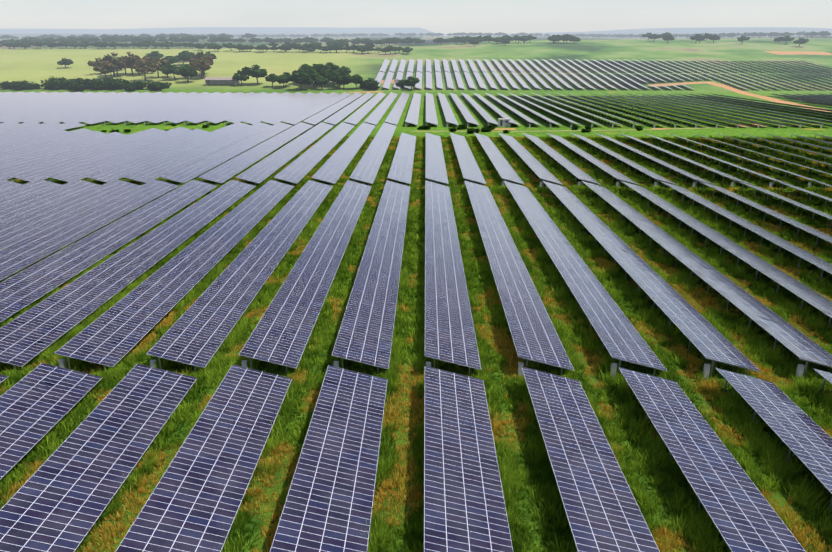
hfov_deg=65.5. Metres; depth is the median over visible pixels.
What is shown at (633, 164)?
solar table
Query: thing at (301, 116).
solar table
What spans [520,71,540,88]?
solar table
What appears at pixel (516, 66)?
solar table
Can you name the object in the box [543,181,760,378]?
solar table
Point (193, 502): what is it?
solar table
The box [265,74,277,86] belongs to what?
tree
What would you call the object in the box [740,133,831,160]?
solar table
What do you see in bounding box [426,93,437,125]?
solar table
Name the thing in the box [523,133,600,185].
solar table
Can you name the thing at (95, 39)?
tree
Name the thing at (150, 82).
bush
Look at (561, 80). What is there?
solar table
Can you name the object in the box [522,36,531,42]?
tree
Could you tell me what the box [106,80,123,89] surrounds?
bush
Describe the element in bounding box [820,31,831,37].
tree
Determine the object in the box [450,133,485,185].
solar table
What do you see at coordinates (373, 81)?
bush
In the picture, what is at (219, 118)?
solar table
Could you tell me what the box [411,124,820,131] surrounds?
dirt track
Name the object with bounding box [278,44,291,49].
tree
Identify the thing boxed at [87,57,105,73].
dry tree
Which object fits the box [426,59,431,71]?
solar table
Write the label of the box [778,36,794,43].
tree
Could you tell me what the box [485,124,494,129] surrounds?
bush
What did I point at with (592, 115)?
solar table
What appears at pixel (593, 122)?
solar table
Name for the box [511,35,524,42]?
tree
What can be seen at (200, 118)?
solar table
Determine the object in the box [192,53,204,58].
tree
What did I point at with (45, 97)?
solar table
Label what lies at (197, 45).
tree
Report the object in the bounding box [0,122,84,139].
solar table
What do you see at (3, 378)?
solar table
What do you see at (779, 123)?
solar table
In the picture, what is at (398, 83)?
bush
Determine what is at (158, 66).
dry tree
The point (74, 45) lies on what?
tree
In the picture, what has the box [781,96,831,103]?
solar table
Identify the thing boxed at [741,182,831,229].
solar table
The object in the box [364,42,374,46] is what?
tree
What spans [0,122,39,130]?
solar table
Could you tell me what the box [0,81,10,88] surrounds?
bush
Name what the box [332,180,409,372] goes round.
solar table
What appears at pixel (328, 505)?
solar table
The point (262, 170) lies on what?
solar table
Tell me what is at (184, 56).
tree
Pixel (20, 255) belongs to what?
solar table
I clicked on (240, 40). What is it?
tree
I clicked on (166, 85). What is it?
bush
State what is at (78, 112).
solar table
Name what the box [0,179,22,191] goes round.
solar table
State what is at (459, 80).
solar table
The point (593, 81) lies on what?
solar table
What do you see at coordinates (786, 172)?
solar table
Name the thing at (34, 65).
ground
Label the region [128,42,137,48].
tree
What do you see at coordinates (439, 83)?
solar table
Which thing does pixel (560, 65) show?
solar table
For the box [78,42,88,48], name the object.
tree
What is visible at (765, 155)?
solar table
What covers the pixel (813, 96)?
solar table
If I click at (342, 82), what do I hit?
tree
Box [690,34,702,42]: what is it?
tree
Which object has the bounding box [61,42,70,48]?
tree
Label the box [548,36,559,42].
tree
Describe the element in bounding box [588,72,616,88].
solar table
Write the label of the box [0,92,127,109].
solar table
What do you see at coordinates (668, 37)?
tree
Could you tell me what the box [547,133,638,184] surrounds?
solar table
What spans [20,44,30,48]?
tree
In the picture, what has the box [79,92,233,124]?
solar table
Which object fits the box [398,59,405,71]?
solar table
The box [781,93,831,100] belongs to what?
solar table
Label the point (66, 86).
bush
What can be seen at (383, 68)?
solar table
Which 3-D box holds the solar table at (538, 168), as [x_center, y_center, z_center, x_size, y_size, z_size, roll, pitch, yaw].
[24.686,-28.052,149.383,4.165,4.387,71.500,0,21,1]
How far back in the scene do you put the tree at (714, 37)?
690.18 m
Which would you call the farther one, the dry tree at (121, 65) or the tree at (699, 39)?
the tree at (699, 39)
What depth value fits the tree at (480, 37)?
711.56 m
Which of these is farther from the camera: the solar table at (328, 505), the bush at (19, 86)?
the bush at (19, 86)
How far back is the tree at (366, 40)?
746.88 m
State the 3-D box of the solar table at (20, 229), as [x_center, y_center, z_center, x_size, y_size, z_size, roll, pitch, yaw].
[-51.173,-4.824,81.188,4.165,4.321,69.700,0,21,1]
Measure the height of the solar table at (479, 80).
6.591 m
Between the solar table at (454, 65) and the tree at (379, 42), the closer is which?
the solar table at (454, 65)
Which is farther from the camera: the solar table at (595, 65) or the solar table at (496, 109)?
the solar table at (595, 65)
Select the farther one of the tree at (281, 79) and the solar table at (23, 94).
the tree at (281, 79)
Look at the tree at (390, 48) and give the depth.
586.44 m
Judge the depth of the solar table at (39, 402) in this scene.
41.58 m
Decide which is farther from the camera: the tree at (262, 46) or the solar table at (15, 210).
the tree at (262, 46)
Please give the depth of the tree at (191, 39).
812.69 m
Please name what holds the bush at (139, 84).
on the ground at (34, 65)
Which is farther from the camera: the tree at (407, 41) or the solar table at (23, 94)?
the tree at (407, 41)
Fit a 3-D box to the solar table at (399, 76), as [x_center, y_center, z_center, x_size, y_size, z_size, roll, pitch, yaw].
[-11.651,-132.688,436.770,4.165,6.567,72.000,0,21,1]
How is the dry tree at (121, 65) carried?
on the ground at (34, 65)
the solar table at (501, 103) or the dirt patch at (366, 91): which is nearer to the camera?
the solar table at (501, 103)
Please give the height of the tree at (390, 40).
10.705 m
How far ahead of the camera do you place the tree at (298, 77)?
398.36 m
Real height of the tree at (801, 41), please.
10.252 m
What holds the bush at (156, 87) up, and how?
on the ground at (34, 65)
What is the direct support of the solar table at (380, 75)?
on the ground at (34, 65)
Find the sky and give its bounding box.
[0,0,831,33]
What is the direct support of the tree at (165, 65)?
on the ground at (34, 65)
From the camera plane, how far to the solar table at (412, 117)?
261.17 m
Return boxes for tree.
[0,35,10,39]
[11,41,23,48]
[19,39,32,43]
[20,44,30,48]
[32,41,44,48]
[44,37,57,40]
[44,41,56,45]
[57,37,65,41]
[57,58,73,67]
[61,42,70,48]
[70,43,77,48]
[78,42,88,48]
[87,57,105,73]
[89,37,99,41]
[93,61,114,78]
[94,41,108,48]
[101,52,124,76]
[108,57,126,76]
[109,42,122,46]
[119,52,141,74]
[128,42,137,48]
[129,59,146,75]
[134,60,156,80]
[138,56,158,73]
[144,55,159,60]
[146,51,163,57]
[147,58,168,77]
[159,63,176,77]
[160,56,179,64]
[161,64,178,79]
[162,41,174,48]
[173,52,190,63]
[177,64,197,81]
[178,50,194,61]
[186,37,197,42]
[189,51,213,74]
[189,57,212,76]
[190,60,210,78]
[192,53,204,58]
[193,43,204,46]
[198,35,207,39]
[203,52,216,58]
[206,43,222,50]
[215,37,229,43]
[222,43,235,50]
[232,70,248,85]
[234,44,245,51]
[236,37,245,43]
[241,33,253,38]
[241,65,267,83]
[245,45,254,51]
[256,44,267,49]
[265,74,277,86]
[268,42,277,45]
[269,45,276,51]
[276,74,288,87]
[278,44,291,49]
[279,72,292,86]
[287,72,312,90]
[291,44,303,51]
[293,38,303,42]
[295,66,304,83]
[300,63,312,68]
[301,69,320,87]
[303,43,315,51]
[305,64,333,85]
[312,65,329,86]
[313,76,329,89]
[314,45,323,51]
[321,46,330,50]
[326,40,338,45]
[328,44,342,52]
[330,65,345,72]
[330,72,348,88]
[336,75,349,88]
[341,66,350,73]
[346,44,359,52]
[347,74,362,88]
[354,45,366,53]
[356,47,366,53]
[360,38,371,43]
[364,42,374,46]
[374,40,384,46]
[380,48,389,53]
[383,38,395,44]
[385,46,395,53]
[400,39,412,44]
[405,76,419,89]
[413,39,424,44]
[435,38,446,44]
[456,36,469,43]
[457,39,466,42]
[469,39,478,45]
[473,35,485,40]
[484,35,492,43]
[501,36,514,43]
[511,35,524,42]
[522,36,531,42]
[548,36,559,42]
[556,35,571,42]
[569,37,580,43]
[642,33,652,39]
[649,34,661,41]
[661,32,671,37]
[663,34,674,42]
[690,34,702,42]
[695,37,704,42]
[702,33,711,40]
[709,34,719,42]
[737,36,749,41]
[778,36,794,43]
[793,38,808,46]
[808,31,818,37]
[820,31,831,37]
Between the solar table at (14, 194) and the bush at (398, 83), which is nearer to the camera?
the solar table at (14, 194)
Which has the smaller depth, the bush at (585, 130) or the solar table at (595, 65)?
the bush at (585, 130)
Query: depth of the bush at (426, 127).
206.43 m
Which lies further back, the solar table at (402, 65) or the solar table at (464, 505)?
the solar table at (402, 65)
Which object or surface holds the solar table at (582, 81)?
on the ground at (34, 65)
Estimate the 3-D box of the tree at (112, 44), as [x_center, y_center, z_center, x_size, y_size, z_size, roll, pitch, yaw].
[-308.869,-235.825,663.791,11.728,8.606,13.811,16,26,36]
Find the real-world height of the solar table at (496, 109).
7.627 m
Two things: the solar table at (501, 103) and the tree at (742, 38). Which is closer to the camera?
the solar table at (501, 103)
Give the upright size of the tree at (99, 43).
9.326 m
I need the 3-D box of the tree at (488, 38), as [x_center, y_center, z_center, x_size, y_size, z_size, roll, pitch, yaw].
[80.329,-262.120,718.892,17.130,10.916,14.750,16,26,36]
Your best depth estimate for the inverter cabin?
214.88 m
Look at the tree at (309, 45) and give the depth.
615.07 m
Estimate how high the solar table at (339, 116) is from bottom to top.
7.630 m
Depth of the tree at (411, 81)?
399.94 m
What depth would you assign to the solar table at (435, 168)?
137.18 m
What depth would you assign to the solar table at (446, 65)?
500.00 m
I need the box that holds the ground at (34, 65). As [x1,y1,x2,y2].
[0,27,831,551]
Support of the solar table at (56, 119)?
on the ground at (34, 65)
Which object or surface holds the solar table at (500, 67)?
on the ground at (34, 65)
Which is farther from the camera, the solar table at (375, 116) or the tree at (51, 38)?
the tree at (51, 38)
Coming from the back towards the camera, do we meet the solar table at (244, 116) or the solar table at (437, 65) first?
the solar table at (437, 65)
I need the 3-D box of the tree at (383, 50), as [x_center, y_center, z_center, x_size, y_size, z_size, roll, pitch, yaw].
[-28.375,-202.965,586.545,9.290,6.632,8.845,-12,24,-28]
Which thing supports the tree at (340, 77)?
on the ground at (34, 65)
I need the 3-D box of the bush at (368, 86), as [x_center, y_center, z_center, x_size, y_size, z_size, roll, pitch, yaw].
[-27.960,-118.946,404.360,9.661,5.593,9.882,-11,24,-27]
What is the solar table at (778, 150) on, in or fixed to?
on the ground at (34, 65)
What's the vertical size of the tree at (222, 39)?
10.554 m
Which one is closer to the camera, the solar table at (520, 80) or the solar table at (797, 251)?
the solar table at (797, 251)
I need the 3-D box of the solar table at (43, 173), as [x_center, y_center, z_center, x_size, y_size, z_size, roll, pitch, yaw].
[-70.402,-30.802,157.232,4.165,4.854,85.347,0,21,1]
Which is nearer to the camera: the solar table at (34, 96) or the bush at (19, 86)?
the solar table at (34, 96)
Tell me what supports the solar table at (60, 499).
on the ground at (34, 65)
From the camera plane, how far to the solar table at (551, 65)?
499.64 m
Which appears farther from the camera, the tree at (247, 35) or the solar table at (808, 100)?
the tree at (247, 35)
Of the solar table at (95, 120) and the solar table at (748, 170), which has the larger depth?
the solar table at (95, 120)
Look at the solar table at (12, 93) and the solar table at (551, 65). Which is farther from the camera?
the solar table at (551, 65)
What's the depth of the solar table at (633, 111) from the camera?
261.73 m
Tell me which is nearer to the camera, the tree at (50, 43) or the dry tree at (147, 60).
the dry tree at (147, 60)
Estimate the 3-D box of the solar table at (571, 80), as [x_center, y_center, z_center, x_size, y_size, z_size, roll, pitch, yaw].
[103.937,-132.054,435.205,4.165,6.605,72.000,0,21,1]
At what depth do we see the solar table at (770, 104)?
295.25 m
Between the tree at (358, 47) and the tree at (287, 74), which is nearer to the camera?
the tree at (287, 74)
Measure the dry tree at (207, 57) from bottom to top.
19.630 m
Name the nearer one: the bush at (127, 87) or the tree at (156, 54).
the bush at (127, 87)
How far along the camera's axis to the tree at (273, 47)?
618.31 m
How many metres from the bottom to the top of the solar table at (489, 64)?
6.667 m
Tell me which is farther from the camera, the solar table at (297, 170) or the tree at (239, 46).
the tree at (239, 46)
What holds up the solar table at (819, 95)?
on the ground at (34, 65)
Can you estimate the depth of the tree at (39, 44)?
657.86 m
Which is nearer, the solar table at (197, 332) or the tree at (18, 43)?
the solar table at (197, 332)
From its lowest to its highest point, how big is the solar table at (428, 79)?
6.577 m
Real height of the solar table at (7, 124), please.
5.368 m
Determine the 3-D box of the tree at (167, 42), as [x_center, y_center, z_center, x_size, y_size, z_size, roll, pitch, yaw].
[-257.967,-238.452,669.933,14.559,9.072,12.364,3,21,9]
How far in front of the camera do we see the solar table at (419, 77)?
437.65 m
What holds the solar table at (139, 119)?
on the ground at (34, 65)
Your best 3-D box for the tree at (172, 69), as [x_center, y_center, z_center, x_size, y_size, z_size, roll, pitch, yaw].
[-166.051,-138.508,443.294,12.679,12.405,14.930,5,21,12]
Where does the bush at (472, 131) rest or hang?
on the ground at (34, 65)
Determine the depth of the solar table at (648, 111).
255.71 m
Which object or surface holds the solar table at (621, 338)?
on the ground at (34, 65)
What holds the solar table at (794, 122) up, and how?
on the ground at (34, 65)
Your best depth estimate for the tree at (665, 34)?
744.97 m
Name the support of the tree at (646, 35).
on the ground at (34, 65)
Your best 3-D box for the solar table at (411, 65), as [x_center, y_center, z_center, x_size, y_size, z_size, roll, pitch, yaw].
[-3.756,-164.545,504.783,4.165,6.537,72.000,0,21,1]
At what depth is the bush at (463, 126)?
207.40 m
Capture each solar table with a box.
[0,92,24,94]
[0,92,35,95]
[0,92,47,97]
[0,92,58,98]
[0,92,69,99]
[0,92,81,101]
[0,92,92,103]
[0,92,104,105]
[0,92,115,107]
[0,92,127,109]
[0,92,138,111]
[0,92,149,113]
[0,92,161,116]
[0,92,173,119]
[0,92,185,122]
[0,122,18,126]
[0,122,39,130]
[0,122,59,134]
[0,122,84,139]
[0,128,92,152]
[0,128,163,179]
[0,129,68,145]
[0,131,105,159]
[0,132,125,168]
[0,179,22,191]
[0,179,60,206]
[0,179,100,225]
[0,179,139,249]
[0,180,177,280]
[0,180,216,321]
[0,180,255,369]
[0,363,102,479]
[0,364,196,551]
[0,375,8,382]
[10,127,190,182]
[18,92,197,123]
[38,92,209,123]
[48,129,208,182]
[54,180,293,372]
[59,92,221,123]
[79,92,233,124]
[86,122,249,183]
[104,92,245,124]
[116,365,291,551]
[123,122,271,182]
[124,92,256,124]
[144,92,268,124]
[147,180,332,373]
[161,122,292,183]
[164,92,279,124]
[184,92,291,124]
[199,122,312,183]
[204,92,302,124]
[224,92,314,124]
[236,122,333,185]
[239,180,371,373]
[242,92,327,124]
[262,92,338,124]
[270,365,386,551]
[274,122,353,183]
[283,92,350,124]
[303,92,362,124]
[311,122,374,185]
[323,92,373,124]
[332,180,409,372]
[344,92,385,124]
[349,122,395,185]
[364,92,397,124]
[375,71,384,85]
[379,59,389,71]
[383,71,393,88]
[385,92,409,124]
[387,133,415,183]
[389,59,397,71]
[393,71,402,88]
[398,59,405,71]
[404,71,412,88]
[405,93,420,126]
[407,59,414,71]
[415,71,421,88]
[417,59,422,71]
[424,366,512,551]
[425,133,448,183]
[425,180,480,375]
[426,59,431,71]
[426,71,431,88]
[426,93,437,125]
[434,59,440,71]
[435,71,442,88]
[438,93,458,126]
[443,59,449,71]
[445,71,453,88]
[450,93,478,126]
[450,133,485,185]
[451,59,458,71]
[454,71,464,88]
[459,59,468,71]
[462,93,498,126]
[464,72,475,88]
[465,181,573,377]
[467,59,477,71]
[473,71,486,88]
[474,93,519,126]
[474,133,523,184]
[476,59,486,71]
[482,71,497,88]
[484,59,495,71]
[485,93,539,126]
[492,59,505,71]
[492,71,507,88]
[497,93,560,126]
[498,133,562,186]
[501,59,514,71]
[501,71,518,88]
[504,181,666,376]
[509,59,523,71]
[509,93,580,127]
[511,72,529,88]
[517,59,533,71]
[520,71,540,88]
[521,93,603,126]
[521,366,659,551]
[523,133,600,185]
[525,59,542,71]
[529,71,551,88]
[533,93,624,127]
[534,59,551,71]
[540,72,562,88]
[542,59,560,71]
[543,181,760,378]
[544,93,642,127]
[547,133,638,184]
[548,71,573,88]
[550,59,570,71]
[557,93,665,127]
[559,59,579,71]
[559,72,583,88]
[567,59,588,71]
[567,71,594,88]
[568,93,686,127]
[571,133,676,185]
[575,59,597,71]
[578,72,605,88]
[580,93,706,127]
[582,181,831,379]
[584,59,607,71]
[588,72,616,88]
[591,93,727,127]
[592,59,616,71]
[595,71,627,88]
[595,133,714,187]
[604,93,748,127]
[607,72,638,88]
[614,71,649,88]
[616,93,768,127]
[618,367,805,551]
[620,133,752,186]
[621,181,831,327]
[627,93,789,127]
[639,93,810,127]
[644,133,790,187]
[650,93,831,127]
[660,181,831,279]
[662,93,831,123]
[668,133,831,188]
[675,93,831,118]
[686,93,831,115]
[692,133,831,177]
[698,93,831,113]
[699,181,831,244]
[710,93,831,111]
[716,133,831,169]
[716,368,831,510]
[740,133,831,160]
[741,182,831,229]
[764,133,831,153]
[769,93,831,101]
[780,182,831,205]
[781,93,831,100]
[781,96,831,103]
[791,134,831,145]
[793,93,831,98]
[800,100,831,104]
[805,93,831,97]
[814,369,831,392]
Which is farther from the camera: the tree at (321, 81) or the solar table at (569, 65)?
the solar table at (569, 65)
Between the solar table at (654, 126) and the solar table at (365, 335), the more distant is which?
the solar table at (654, 126)
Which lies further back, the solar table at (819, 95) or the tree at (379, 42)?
the tree at (379, 42)
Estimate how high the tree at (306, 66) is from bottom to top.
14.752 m
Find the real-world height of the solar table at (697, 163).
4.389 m
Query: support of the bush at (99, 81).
on the ground at (34, 65)
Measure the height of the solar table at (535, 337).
4.324 m
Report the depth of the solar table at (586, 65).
499.15 m
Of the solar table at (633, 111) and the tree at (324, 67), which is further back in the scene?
the tree at (324, 67)
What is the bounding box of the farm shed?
[204,77,239,84]
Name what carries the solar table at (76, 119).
on the ground at (34, 65)
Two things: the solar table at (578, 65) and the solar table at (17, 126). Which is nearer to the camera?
the solar table at (17, 126)
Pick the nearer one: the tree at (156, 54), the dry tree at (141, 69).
the dry tree at (141, 69)
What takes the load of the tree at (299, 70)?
on the ground at (34, 65)
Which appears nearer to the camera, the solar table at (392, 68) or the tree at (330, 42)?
the solar table at (392, 68)
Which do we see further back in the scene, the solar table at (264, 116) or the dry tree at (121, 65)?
the dry tree at (121, 65)
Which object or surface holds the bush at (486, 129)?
on the ground at (34, 65)
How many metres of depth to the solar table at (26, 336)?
63.64 m
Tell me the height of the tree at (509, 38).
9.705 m
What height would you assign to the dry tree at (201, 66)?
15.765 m
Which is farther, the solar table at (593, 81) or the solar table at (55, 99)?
the solar table at (593, 81)
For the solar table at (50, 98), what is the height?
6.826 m
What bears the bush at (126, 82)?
on the ground at (34, 65)
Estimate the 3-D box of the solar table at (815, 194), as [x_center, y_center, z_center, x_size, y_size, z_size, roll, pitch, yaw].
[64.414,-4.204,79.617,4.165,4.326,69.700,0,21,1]
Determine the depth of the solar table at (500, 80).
434.17 m
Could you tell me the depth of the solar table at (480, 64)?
500.54 m
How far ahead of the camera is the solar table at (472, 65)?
501.16 m
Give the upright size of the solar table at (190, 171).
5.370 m
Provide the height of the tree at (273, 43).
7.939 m
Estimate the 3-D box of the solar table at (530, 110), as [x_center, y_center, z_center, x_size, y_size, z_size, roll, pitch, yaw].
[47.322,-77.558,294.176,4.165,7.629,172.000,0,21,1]
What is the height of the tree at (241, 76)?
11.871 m
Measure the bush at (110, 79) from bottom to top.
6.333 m
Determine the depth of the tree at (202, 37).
905.88 m
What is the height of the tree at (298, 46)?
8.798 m
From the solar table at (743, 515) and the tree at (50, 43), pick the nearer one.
the solar table at (743, 515)
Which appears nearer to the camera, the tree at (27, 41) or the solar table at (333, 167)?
the solar table at (333, 167)
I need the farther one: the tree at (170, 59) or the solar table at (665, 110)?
the tree at (170, 59)
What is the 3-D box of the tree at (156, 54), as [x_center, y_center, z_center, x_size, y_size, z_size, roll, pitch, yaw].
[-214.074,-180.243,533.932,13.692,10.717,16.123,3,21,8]
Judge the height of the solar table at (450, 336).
4.323 m
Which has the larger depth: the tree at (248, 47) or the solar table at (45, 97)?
the tree at (248, 47)
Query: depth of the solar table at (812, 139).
172.65 m
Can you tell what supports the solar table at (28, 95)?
on the ground at (34, 65)
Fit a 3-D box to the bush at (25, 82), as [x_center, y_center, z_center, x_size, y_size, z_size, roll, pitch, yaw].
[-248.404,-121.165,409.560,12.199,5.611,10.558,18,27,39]
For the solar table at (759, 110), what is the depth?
267.05 m
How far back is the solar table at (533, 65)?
500.54 m
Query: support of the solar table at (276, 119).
on the ground at (34, 65)
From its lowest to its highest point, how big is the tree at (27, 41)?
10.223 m
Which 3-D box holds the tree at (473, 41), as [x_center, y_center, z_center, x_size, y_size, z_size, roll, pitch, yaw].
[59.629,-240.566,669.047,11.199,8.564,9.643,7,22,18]
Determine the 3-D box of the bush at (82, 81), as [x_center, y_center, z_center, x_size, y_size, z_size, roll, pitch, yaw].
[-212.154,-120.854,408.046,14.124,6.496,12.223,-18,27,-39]
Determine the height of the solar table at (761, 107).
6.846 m
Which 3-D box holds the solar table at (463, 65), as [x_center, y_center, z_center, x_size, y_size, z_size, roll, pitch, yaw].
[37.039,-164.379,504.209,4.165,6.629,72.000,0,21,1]
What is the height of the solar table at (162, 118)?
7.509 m
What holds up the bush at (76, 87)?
on the ground at (34, 65)
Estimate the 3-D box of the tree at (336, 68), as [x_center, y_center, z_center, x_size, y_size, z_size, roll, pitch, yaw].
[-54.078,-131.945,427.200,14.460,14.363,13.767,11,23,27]
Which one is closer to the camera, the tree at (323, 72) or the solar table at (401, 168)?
the solar table at (401, 168)
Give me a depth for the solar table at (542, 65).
499.74 m
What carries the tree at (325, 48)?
on the ground at (34, 65)
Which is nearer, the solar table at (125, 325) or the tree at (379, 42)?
the solar table at (125, 325)
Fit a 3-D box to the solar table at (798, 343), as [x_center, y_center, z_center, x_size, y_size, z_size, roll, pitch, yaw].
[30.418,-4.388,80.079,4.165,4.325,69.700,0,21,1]
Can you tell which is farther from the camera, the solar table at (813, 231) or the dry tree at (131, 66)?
the dry tree at (131, 66)
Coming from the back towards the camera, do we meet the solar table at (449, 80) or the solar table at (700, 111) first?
the solar table at (449, 80)
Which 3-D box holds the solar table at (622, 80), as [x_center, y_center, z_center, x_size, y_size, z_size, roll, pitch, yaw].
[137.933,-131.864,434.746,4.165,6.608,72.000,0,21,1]
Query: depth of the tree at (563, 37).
684.95 m
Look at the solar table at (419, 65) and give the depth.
503.08 m
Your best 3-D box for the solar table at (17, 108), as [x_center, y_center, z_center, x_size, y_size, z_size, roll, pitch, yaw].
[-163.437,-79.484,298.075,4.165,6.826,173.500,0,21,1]
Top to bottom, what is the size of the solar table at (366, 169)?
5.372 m
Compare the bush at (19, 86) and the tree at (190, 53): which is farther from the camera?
the tree at (190, 53)
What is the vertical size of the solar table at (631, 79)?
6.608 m
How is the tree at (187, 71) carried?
on the ground at (34, 65)
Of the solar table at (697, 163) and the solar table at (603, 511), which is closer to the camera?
the solar table at (603, 511)
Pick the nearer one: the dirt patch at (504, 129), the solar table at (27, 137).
the solar table at (27, 137)
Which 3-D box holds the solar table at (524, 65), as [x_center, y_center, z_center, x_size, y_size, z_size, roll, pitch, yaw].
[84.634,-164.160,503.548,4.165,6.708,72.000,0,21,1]
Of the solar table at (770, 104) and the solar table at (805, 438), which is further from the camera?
the solar table at (770, 104)
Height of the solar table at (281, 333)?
4.323 m
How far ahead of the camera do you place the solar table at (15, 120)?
264.32 m
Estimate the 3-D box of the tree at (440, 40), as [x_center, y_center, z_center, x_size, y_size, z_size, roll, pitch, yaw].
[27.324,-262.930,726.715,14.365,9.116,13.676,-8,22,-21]
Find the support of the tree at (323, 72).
on the ground at (34, 65)
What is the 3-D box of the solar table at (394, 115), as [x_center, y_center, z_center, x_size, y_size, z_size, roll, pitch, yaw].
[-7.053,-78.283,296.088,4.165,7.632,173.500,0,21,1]
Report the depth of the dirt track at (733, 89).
398.25 m
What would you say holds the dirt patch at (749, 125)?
on the dirt track at (624, 129)
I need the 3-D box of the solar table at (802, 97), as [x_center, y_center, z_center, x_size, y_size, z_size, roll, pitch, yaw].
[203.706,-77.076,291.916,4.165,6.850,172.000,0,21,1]
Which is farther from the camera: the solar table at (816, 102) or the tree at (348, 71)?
the tree at (348, 71)
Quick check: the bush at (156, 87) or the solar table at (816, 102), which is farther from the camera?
the bush at (156, 87)
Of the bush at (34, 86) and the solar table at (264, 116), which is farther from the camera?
the bush at (34, 86)
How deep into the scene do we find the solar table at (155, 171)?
143.67 m
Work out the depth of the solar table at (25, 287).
73.94 m
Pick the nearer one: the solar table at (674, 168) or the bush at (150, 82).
the solar table at (674, 168)
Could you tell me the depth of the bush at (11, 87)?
406.92 m
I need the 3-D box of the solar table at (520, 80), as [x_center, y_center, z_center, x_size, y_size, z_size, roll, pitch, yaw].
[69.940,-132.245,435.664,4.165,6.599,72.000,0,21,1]
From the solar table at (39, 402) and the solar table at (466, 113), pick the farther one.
the solar table at (466, 113)
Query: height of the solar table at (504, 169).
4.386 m
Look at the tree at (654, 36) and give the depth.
714.36 m
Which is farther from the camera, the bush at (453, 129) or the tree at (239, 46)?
the tree at (239, 46)
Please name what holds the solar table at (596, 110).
on the ground at (34, 65)
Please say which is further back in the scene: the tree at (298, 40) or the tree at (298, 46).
the tree at (298, 40)
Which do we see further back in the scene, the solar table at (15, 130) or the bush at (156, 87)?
the bush at (156, 87)
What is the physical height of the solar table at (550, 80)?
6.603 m
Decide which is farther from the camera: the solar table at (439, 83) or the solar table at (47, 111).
the solar table at (439, 83)
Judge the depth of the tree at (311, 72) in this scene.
407.87 m
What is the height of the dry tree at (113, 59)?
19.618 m
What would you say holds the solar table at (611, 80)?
on the ground at (34, 65)
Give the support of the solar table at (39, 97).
on the ground at (34, 65)
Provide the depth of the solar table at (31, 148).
160.17 m
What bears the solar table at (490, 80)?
on the ground at (34, 65)
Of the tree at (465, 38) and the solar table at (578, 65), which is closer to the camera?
the solar table at (578, 65)
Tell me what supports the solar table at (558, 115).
on the ground at (34, 65)
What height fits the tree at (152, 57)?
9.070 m
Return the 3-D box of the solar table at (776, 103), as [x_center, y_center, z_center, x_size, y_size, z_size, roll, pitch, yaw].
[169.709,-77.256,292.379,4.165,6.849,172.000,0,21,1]
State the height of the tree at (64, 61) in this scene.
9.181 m
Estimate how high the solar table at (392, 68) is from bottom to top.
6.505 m
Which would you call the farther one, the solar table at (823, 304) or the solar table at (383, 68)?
the solar table at (383, 68)
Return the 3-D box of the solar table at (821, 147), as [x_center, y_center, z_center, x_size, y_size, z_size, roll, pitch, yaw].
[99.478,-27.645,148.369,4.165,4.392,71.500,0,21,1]
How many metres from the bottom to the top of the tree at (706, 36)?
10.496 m
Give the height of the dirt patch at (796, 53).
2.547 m
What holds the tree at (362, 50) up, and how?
on the ground at (34, 65)
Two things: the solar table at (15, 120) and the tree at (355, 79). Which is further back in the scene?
the tree at (355, 79)
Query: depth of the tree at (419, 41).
730.96 m
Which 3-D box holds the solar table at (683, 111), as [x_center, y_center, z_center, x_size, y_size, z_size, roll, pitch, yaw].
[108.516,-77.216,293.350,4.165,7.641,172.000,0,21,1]
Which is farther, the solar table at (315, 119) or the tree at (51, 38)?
the tree at (51, 38)
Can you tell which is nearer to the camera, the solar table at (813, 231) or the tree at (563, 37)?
the solar table at (813, 231)
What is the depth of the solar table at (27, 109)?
292.97 m
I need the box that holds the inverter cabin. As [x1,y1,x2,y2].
[498,118,509,126]
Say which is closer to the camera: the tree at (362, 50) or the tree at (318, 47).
the tree at (362, 50)
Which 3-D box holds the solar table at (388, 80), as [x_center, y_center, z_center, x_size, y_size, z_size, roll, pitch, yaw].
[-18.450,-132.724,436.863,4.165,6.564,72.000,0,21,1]
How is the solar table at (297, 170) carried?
on the ground at (34, 65)
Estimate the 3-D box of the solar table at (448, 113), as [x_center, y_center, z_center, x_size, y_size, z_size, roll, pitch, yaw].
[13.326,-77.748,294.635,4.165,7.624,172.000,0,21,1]
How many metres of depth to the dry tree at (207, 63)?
452.93 m
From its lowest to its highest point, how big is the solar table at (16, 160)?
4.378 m
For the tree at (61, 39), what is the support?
on the ground at (34, 65)
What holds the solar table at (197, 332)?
on the ground at (34, 65)
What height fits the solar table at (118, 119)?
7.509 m
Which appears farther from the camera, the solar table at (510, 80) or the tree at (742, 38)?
the tree at (742, 38)
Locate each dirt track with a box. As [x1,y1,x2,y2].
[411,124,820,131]
[649,82,830,111]
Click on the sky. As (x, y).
(437, 16)
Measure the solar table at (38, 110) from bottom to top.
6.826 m
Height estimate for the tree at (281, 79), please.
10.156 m
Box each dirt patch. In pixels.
[349,91,382,92]
[480,128,515,129]
[730,124,766,126]
[763,51,831,54]
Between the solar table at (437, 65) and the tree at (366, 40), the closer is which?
the solar table at (437, 65)
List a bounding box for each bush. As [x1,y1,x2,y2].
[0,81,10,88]
[9,81,19,88]
[11,83,29,89]
[16,80,33,87]
[26,83,40,88]
[40,78,62,89]
[60,79,78,89]
[67,79,90,88]
[68,83,87,91]
[87,78,111,89]
[87,81,104,89]
[102,77,125,81]
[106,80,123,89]
[120,80,131,85]
[120,84,136,90]
[130,80,146,89]
[144,81,163,88]
[148,83,165,90]
[154,81,171,87]
[361,78,379,88]
[363,81,378,90]
[394,79,410,87]
[420,125,430,129]
[448,127,456,131]
[458,124,466,128]
[468,129,475,133]
[481,126,490,131]
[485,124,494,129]
[581,128,591,131]
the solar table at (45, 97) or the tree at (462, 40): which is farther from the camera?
the tree at (462, 40)
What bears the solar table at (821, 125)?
on the ground at (34, 65)
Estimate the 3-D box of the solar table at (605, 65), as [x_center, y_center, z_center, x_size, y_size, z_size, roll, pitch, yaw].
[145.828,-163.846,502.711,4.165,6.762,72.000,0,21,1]
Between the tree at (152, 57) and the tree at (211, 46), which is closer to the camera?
the tree at (152, 57)

